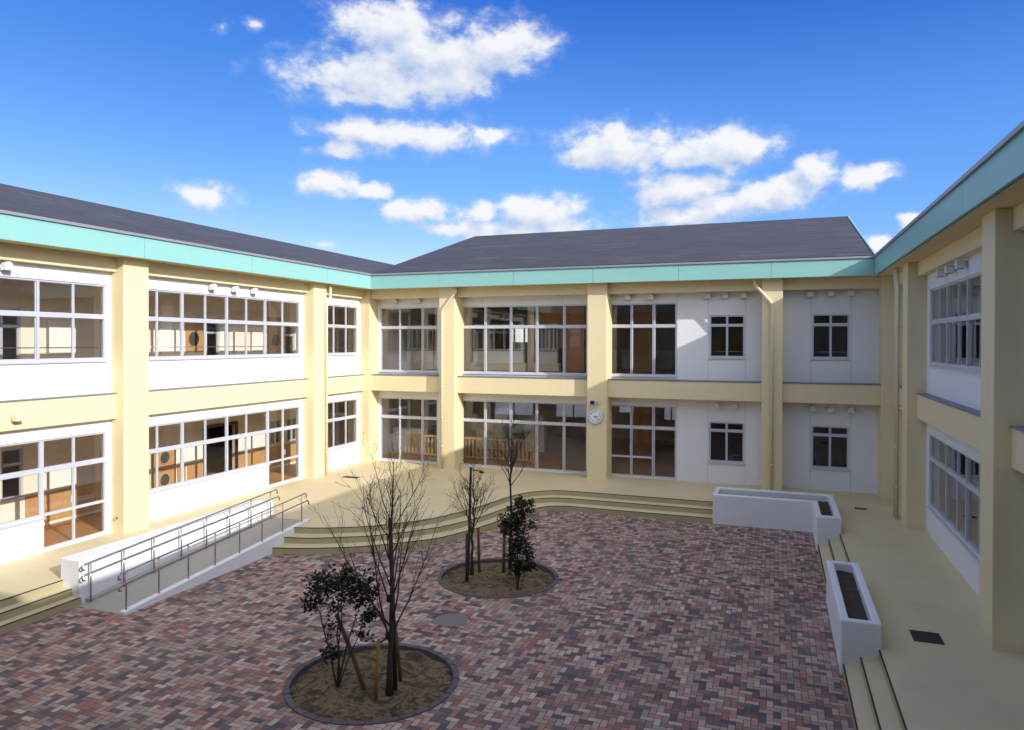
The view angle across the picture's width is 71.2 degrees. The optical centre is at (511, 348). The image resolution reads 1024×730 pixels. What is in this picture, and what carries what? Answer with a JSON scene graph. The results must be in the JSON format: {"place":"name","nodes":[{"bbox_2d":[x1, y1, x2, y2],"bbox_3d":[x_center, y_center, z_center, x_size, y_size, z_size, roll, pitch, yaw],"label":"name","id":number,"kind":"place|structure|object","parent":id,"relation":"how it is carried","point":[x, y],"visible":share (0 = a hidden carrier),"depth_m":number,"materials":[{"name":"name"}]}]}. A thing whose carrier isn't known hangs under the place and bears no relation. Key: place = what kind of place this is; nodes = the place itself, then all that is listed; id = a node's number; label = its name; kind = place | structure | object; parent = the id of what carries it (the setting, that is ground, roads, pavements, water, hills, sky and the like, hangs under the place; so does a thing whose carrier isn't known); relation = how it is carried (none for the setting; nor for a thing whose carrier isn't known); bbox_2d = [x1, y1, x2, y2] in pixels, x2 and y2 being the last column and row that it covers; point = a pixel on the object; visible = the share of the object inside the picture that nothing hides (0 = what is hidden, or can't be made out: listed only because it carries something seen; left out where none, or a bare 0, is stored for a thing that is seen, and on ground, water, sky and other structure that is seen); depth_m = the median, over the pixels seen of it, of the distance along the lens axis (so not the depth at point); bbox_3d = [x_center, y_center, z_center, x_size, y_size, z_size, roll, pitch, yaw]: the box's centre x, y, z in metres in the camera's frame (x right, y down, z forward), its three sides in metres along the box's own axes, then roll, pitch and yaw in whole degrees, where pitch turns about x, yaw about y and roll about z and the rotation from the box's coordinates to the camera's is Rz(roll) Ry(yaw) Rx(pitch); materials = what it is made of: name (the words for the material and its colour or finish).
{"place":"outdoors","nodes":[
{"label":"outdoors","id":0,"kind":"place"},
{"bbox_2d":[0,511,853,729],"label":"courtyard paving","id":1,"kind":"structure","parent":0,"point":[631,623],"depth_m":12.84,"materials":[{"name":"brick"}]},
{"bbox_2d":[61,499,272,602],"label":"wall","id":2,"kind":"structure","parent":1,"relation":"on","point":[72,573],"depth_m":16.16,"materials":[{"name":"white paint"}]},
{"bbox_2d":[78,514,309,614],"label":"wheelchair ramp","id":3,"kind":"structure","parent":1,"relation":"on","point":[142,591],"depth_m":16.51,"materials":[{"name":"white paint"}]},
{"bbox_2d":[81,489,279,601],"bbox_3d":[-7.670,4.578,17.375,0.071,1.205,6.169,0,0,20],"label":"handrail","id":4,"kind":"object","parent":3,"relation":"on","point":[154,545],"visible":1,"depth_m":16.39,"materials":[{"name":"metal"}]},
{"bbox_2d":[117,493,308,609],"bbox_3d":[-6.665,4.573,16.834,0.071,1.215,6.089,0,0,20],"label":"handrail","id":5,"kind":"object","parent":3,"relation":"on","point":[187,555],"visible":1,"depth_m":15.99,"materials":[{"name":"metal"}]},
{"bbox_2d":[283,643,458,725],"bbox_3d":[-2.219,5.324,11.407,2.750,0.198,2.740,0,0,20],"label":"tree pit","id":6,"kind":"object","parent":1,"relation":"on","point":[429,681],"visible":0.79,"depth_m":11.17,"materials":[{"name":"soil"}]},
{"bbox_2d":[300,560,381,687],"bbox_3d":[-2.643,4.328,11.102,1.401,2.001,0.659,0,0,20],"label":"evergreen shrub","id":7,"kind":"object","parent":6,"relation":"on","point":[346,577],"visible":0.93,"depth_m":11.09,"materials":[{"name":"green plant"}]},
{"bbox_2d":[335,613,366,690],"bbox_3d":[-2.523,4.796,11.222,0.652,1.185,0.068,0,1,27],"label":"wooden stake","id":8,"kind":"object","parent":6,"relation":"in","point":[357,668],"visible":0.75,"depth_m":11.18,"materials":[{"name":"brown wood"}]},
{"bbox_2d":[374,632,391,699],"bbox_3d":[-1.963,4.860,10.895,0.322,1.039,0.130,0,1,-27],"label":"wooden stake","id":9,"kind":"object","parent":6,"relation":"in","point":[379,641],"visible":0.87,"depth_m":10.80,"materials":[{"name":"brown wood"}]},
{"bbox_2d":[300,432,467,696],"bbox_3d":[-1.995,3.329,10.900,2.660,4.019,2.009,0,0,-4],"label":"bare tree","id":10,"kind":"object","parent":6,"relation":"on","point":[389,676],"visible":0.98,"depth_m":10.90,"materials":[{"name":"brown plant"}]},
{"bbox_2d":[386,521,397,690],"bbox_3d":[-1.863,4.006,11.007,0.164,2.744,0.251,0,0,11],"label":"wooden stake","id":11,"kind":"object","parent":6,"relation":"in","point":[394,664],"visible":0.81,"depth_m":11.06,"materials":[{"name":"brown wood"}]},
{"bbox_2d":[395,619,401,681],"bbox_3d":[-1.812,4.834,11.347,0.164,1.087,0.060,0,0,-20],"label":"wooden stake","id":12,"kind":"object","parent":6,"relation":"in","point":[398,662],"visible":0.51,"depth_m":11.33,"materials":[{"name":"brown wood"}]},
{"bbox_2d":[432,613,470,627],"bbox_3d":[-1.173,5.264,13.867,0.750,0.010,0.750,0,0,20],"label":"manhole cover","id":13,"kind":"object","parent":1,"relation":"on","point":[451,620],"visible":1,"depth_m":13.83,"materials":[{"name":"metal"}]},
{"bbox_2d":[438,558,558,598],"bbox_3d":[-0.314,5.286,16.429,2.790,0.203,2.779,0,0,20],"label":"tree pit","id":14,"kind":"object","parent":1,"relation":"on","point":[491,580],"visible":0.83,"depth_m":16.21,"materials":[{"name":"soil"}]},
{"bbox_2d":[465,529,473,581],"bbox_3d":[-0.964,4.755,16.395,0.130,1.163,0.548,0,0,6],"label":"wooden stake","id":15,"kind":"object","parent":14,"relation":"in","point":[467,555],"visible":0.98,"depth_m":16.16,"materials":[{"name":"brown wood"}]},
{"bbox_2d":[444,455,500,574],"bbox_3d":[-0.994,3.867,16.641,1.333,2.858,1.442,0,1,-37],"label":"bare tree","id":16,"kind":"object","parent":14,"relation":"on","point":[476,499],"visible":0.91,"depth_m":16.61,"materials":[{"name":"brown plant"}]},
{"bbox_2d":[468,467,483,568],"bbox_3d":[-0.840,4.044,16.580,0.417,2.583,0.136,0,0,20],"label":"lamp post","id":17,"kind":"object","parent":14,"relation":"in","point":[469,509],"visible":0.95,"depth_m":16.58,"materials":[{"name":"black metal"}]},
{"bbox_2d":[477,527,480,572],"bbox_3d":[-0.779,4.762,16.779,0.094,1.143,0.068,0,0,-22],"label":"wooden stake","id":18,"kind":"object","parent":14,"relation":"in","point":[478,548],"visible":0.85,"depth_m":16.75,"materials":[{"name":"brown wood"}]},
{"bbox_2d":[502,526,505,572],"bbox_3d":[-0.185,4.693,16.854,0.115,1.284,0.072,0,1,-41],"label":"wooden stake","id":19,"kind":"object","parent":14,"relation":"in","point":[503,556],"visible":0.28,"depth_m":16.82,"materials":[{"name":"brown wood"}]},
{"bbox_2d":[478,409,542,569],"bbox_3d":[-0.034,3.352,17.206,1.466,3.884,1.650,0,0,20],"label":"bare tree","id":20,"kind":"object","parent":14,"relation":"on","point":[511,464],"visible":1,"depth_m":17.00,"materials":[{"name":"brown plant"}]},
{"bbox_2d":[495,495,539,589],"bbox_3d":[0.166,4.240,15.615,1.012,2.115,0.702,1,1,44],"label":"evergreen shrub","id":21,"kind":"object","parent":14,"relation":"on","point":[516,546],"visible":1,"depth_m":15.57,"materials":[{"name":"green plant"}]},
{"bbox_2d":[713,487,841,549],"bbox_3d":[7.476,4.824,20.492,3.365,0.937,3.120,0,0,20],"label":"planter","id":22,"kind":"object","parent":1,"relation":"on","point":[818,516],"visible":0.99,"depth_m":20.81,"materials":[{"name":"white paint"}]},
{"bbox_2d":[826,560,881,672],"bbox_3d":[6.252,4.880,13.195,0.615,0.937,3.460,0,0,20],"label":"planter","id":23,"kind":"object","parent":1,"relation":"on","point":[856,624],"visible":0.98,"depth_m":12.30,"materials":[{"name":"white paint"}]},
{"bbox_2d":[0,460,1023,729],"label":"terrace","id":24,"kind":"structure","parent":0,"point":[966,676],"depth_m":17.18,"materials":[{"name":"beige concrete"}]},
{"bbox_2d":[0,183,467,563],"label":"school wing","id":25,"kind":"structure","parent":24,"relation":"on","point":[153,367],"depth_m":20.62,"materials":[{"name":"beige paint"}]},
{"bbox_2d":[0,309,19,358],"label":"inner window","id":26,"kind":"structure","parent":25,"relation":"in","point":[17,326],"depth_m":18.27,"materials":[{"name":"silver metal"}]},
{"bbox_2d":[1,447,21,500],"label":"inner window","id":27,"kind":"structure","parent":25,"relation":"in","point":[19,463],"depth_m":18.39,"materials":[{"name":"silver metal"}]},
{"bbox_2d":[0,440,44,529],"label":"window","id":28,"kind":"structure","parent":25,"relation":"in","point":[38,470],"depth_m":16.45,"materials":[{"name":"silver metal"}]},
{"bbox_2d":[0,276,108,364],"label":"window","id":29,"kind":"structure","parent":25,"relation":"in","point":[36,314],"depth_m":16.98,"materials":[{"name":"silver metal"}]},
{"bbox_2d":[42,431,105,550],"bbox_3d":[-10.733,3.425,17.532,0.093,2.617,1.710,0,0,20],"label":"glazed door","id":30,"kind":"structure","parent":25,"relation":"in","point":[73,464],"depth_m":17.48,"materials":[{"name":"silver metal"}]},
{"bbox_2d":[149,410,269,493],"bbox_3d":[-9.155,3.020,21.739,0.175,1.867,5.220,0,0,20],"label":"window","id":31,"kind":"structure","parent":25,"relation":"in","point":[182,445],"depth_m":21.51,"materials":[{"name":"silver metal"}]},
{"bbox_2d":[207,318,217,354],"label":"inner window","id":32,"kind":"structure","parent":25,"relation":"in","point":[208,332],"depth_m":24.95,"materials":[{"name":"silver metal"}]},
{"bbox_2d":[149,289,301,360],"bbox_3d":[-8.935,-0.680,22.548,0.359,1.965,6.940,0,0,20],"label":"window","id":33,"kind":"structure","parent":25,"relation":"in","point":[182,320],"depth_m":22.25,"materials":[{"name":"silver metal"}]},
{"bbox_2d":[224,319,228,354],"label":"inner window","id":34,"kind":"structure","parent":25,"relation":"in","point":[228,319],"depth_m":25.45,"materials":[{"name":"silver metal"}]},
{"bbox_2d":[270,419,280,444],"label":"inner window","id":35,"kind":"structure","parent":25,"relation":"in","point":[279,420],"depth_m":27.88,"materials":[{"name":"silver metal"}]},
{"bbox_2d":[268,406,299,486],"bbox_3d":[-7.985,3.372,24.987,0.093,2.617,1.720,0,0,20],"label":"glazed door","id":36,"kind":"structure","parent":25,"relation":"in","point":[282,428],"depth_m":24.93,"materials":[{"name":"silver metal"}]},
{"bbox_2d":[285,326,293,353],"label":"inner window","id":37,"kind":"structure","parent":25,"relation":"in","point":[292,334],"depth_m":28.89,"materials":[{"name":"silver metal"}]},
{"bbox_2d":[287,417,295,441],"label":"inner window","id":38,"kind":"structure","parent":25,"relation":"in","point":[290,439],"depth_m":28.81,"materials":[{"name":"silver metal"}]},
{"bbox_2d":[328,305,358,355],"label":"window","id":39,"kind":"structure","parent":25,"relation":"in","point":[332,325],"depth_m":28.52,"materials":[{"name":"silver metal"}]},
{"bbox_2d":[328,399,358,450],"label":"window","id":40,"kind":"structure","parent":25,"relation":"in","point":[345,417],"depth_m":28.55,"materials":[{"name":"silver metal"}]},
{"bbox_2d":[371,215,902,499],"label":"school wing","id":41,"kind":"structure","parent":24,"relation":"on","point":[758,353],"depth_m":25.97,"materials":[{"name":"beige paint"}]},
{"bbox_2d":[379,307,437,372],"bbox_3d":[-4.253,-0.365,29.460,2.720,2.705,0.175,0,0,20],"label":"window","id":42,"kind":"structure","parent":41,"relation":"in","point":[399,327],"depth_m":29.47,"materials":[{"name":"silver metal"}]},
{"bbox_2d":[380,397,437,462],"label":"window","id":43,"kind":"structure","parent":41,"relation":"in","point":[422,417],"depth_m":29.45,"materials":[{"name":"silver metal"}]},
{"bbox_2d":[393,433,436,455],"bbox_3d":[-3.811,4.154,30.637,2.900,0.958,0.090,0,0,20],"label":"wooden railing","id":44,"kind":"object","parent":41,"relation":"on","point":[395,439],"visible":0.62,"depth_m":30.78,"materials":[{"name":"brown wood"}]},
{"bbox_2d":[407,325,433,349],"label":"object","id":45,"kind":"structure","parent":41,"relation":"in","point":[411,348],"depth_m":32.72,"materials":[{"name":"silver metal"}]},
{"bbox_2d":[473,324,524,349],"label":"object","id":46,"kind":"structure","parent":41,"relation":"in","point":[474,324],"depth_m":31.29,"materials":[{"name":"silver metal"}]},
{"bbox_2d":[464,437,534,463],"bbox_3d":[-0.667,4.170,29.479,3.400,0.958,0.090,0,0,20],"label":"wooden railing","id":47,"kind":"object","parent":41,"relation":"on","point":[532,446],"visible":0.7,"depth_m":29.41,"materials":[{"name":"brown wood"}]},
{"bbox_2d":[494,402,533,416],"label":"window","id":48,"kind":"structure","parent":41,"relation":"in","point":[494,402],"depth_m":38.93,"materials":[{"name":"silver metal"}]},
{"bbox_2d":[463,304,586,375],"bbox_3d":[0.425,-0.340,27.736,5.190,2.705,0.175,0,0,20],"label":"window","id":49,"kind":"structure","parent":41,"relation":"in","point":[485,326],"depth_m":27.66,"materials":[{"name":"silver metal"}]},
{"bbox_2d":[463,400,586,472],"bbox_3d":[0.424,3.363,27.787,5.150,2.628,0.095,0,0,20],"label":"window","id":50,"kind":"structure","parent":41,"relation":"in","point":[485,420],"depth_m":27.59,"materials":[{"name":"silver metal"}]},
{"bbox_2d":[539,324,557,350],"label":"window","id":51,"kind":"structure","parent":41,"relation":"in","point":[541,349],"depth_m":30.57,"materials":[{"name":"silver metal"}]},
{"bbox_2d":[555,404,585,418],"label":"window","id":52,"kind":"structure","parent":41,"relation":"in","point":[556,416],"depth_m":37.93,"materials":[{"name":"silver metal"}]},
{"bbox_2d":[590,400,599,404],"bbox_3d":[2.992,1.935,25.791,0.335,0.170,0.177,0,0,20],"label":"security lamp","id":53,"kind":"object","parent":41,"relation":"attached to","point":[592,402],"visible":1,"depth_m":25.73,"materials":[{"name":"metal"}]},
{"bbox_2d":[588,409,602,423],"bbox_3d":[3.016,2.449,25.828,0.550,0.550,0.095,0,0,20],"label":"wall clock","id":54,"kind":"object","parent":41,"relation":"attached to","point":[595,416],"depth_m":25.80,"materials":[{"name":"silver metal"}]},
{"bbox_2d":[618,406,633,413],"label":"window","id":55,"kind":"structure","parent":41,"relation":"in","point":[618,406],"depth_m":36.86,"materials":[{"name":"silver metal"}]},
{"bbox_2d":[611,405,675,478],"bbox_3d":[4.792,3.387,26.177,2.420,2.628,0.095,0,0,20],"label":"glazed door","id":56,"kind":"structure","parent":41,"relation":"in","point":[631,426],"depth_m":26.14,"materials":[{"name":"silver metal"}]},
{"bbox_2d":[611,303,676,377],"bbox_3d":[4.792,-0.317,26.126,2.460,2.705,0.175,0,0,20],"label":"window","id":57,"kind":"structure","parent":41,"relation":"in","point":[631,325],"depth_m":26.01,"materials":[{"name":"silver metal"}]},
{"bbox_2d":[663,408,674,420],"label":"window","id":58,"kind":"structure","parent":41,"relation":"in","point":[663,408],"depth_m":36.13,"materials":[{"name":"silver metal"}]},
{"bbox_2d":[708,421,744,464],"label":"window","id":59,"kind":"structure","parent":41,"relation":"in","point":[726,430],"depth_m":25.13,"materials":[{"name":"silver metal"}]},
{"bbox_2d":[709,315,744,358],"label":"window","id":60,"kind":"structure","parent":41,"relation":"in","point":[726,325],"depth_m":25.09,"materials":[{"name":"silver metal"}]},
{"bbox_2d":[811,425,849,471],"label":"window","id":61,"kind":"structure","parent":41,"relation":"in","point":[829,467],"depth_m":23.97,"materials":[{"name":"silver metal"}]},
{"bbox_2d":[811,314,849,359],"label":"window","id":62,"kind":"structure","parent":41,"relation":"in","point":[830,324],"depth_m":23.95,"materials":[{"name":"silver metal"}]},
{"bbox_2d":[909,630,944,644],"bbox_3d":[6.955,4.837,11.987,0.450,0.005,0.500,0,0,20],"label":"drain grate","id":63,"kind":"object","parent":24,"relation":"on","point":[926,637],"visible":1,"depth_m":11.97,"materials":[{"name":"metal"}]},
{"bbox_2d":[873,120,1023,653],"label":"school wing","id":64,"kind":"structure","parent":24,"relation":"on","point":[950,259],"depth_m":14.16,"materials":[{"name":"beige paint"}]},
{"bbox_2d":[926,434,979,563],"bbox_3d":[9.707,3.173,15.416,0.175,1.912,6.640,0,0,20],"label":"window","id":65,"kind":"structure","parent":64,"relation":"in","point":[966,481],"depth_m":15.81,"materials":[{"name":"silver metal"}]},
{"bbox_2d":[927,272,981,373],"bbox_3d":[9.716,-0.526,15.386,0.175,1.979,6.640,0,0,20],"label":"window","id":66,"kind":"structure","parent":64,"relation":"in","point":[969,317],"depth_m":15.79,"materials":[{"name":"silver metal"}]},
{"bbox_2d":[0,0,1023,341],"label":"sky","id":67,"kind":"structure","parent":0,"point":[394,132],"materials":[{"name":"blue"}]},
{"bbox_2d":[493,402,674,562],"bbox_3d":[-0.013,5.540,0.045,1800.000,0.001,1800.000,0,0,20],"label":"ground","id":68,"kind":"structure","parent":0,"point":[526,409],"depth_m":59.01,"materials":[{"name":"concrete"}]}
]}

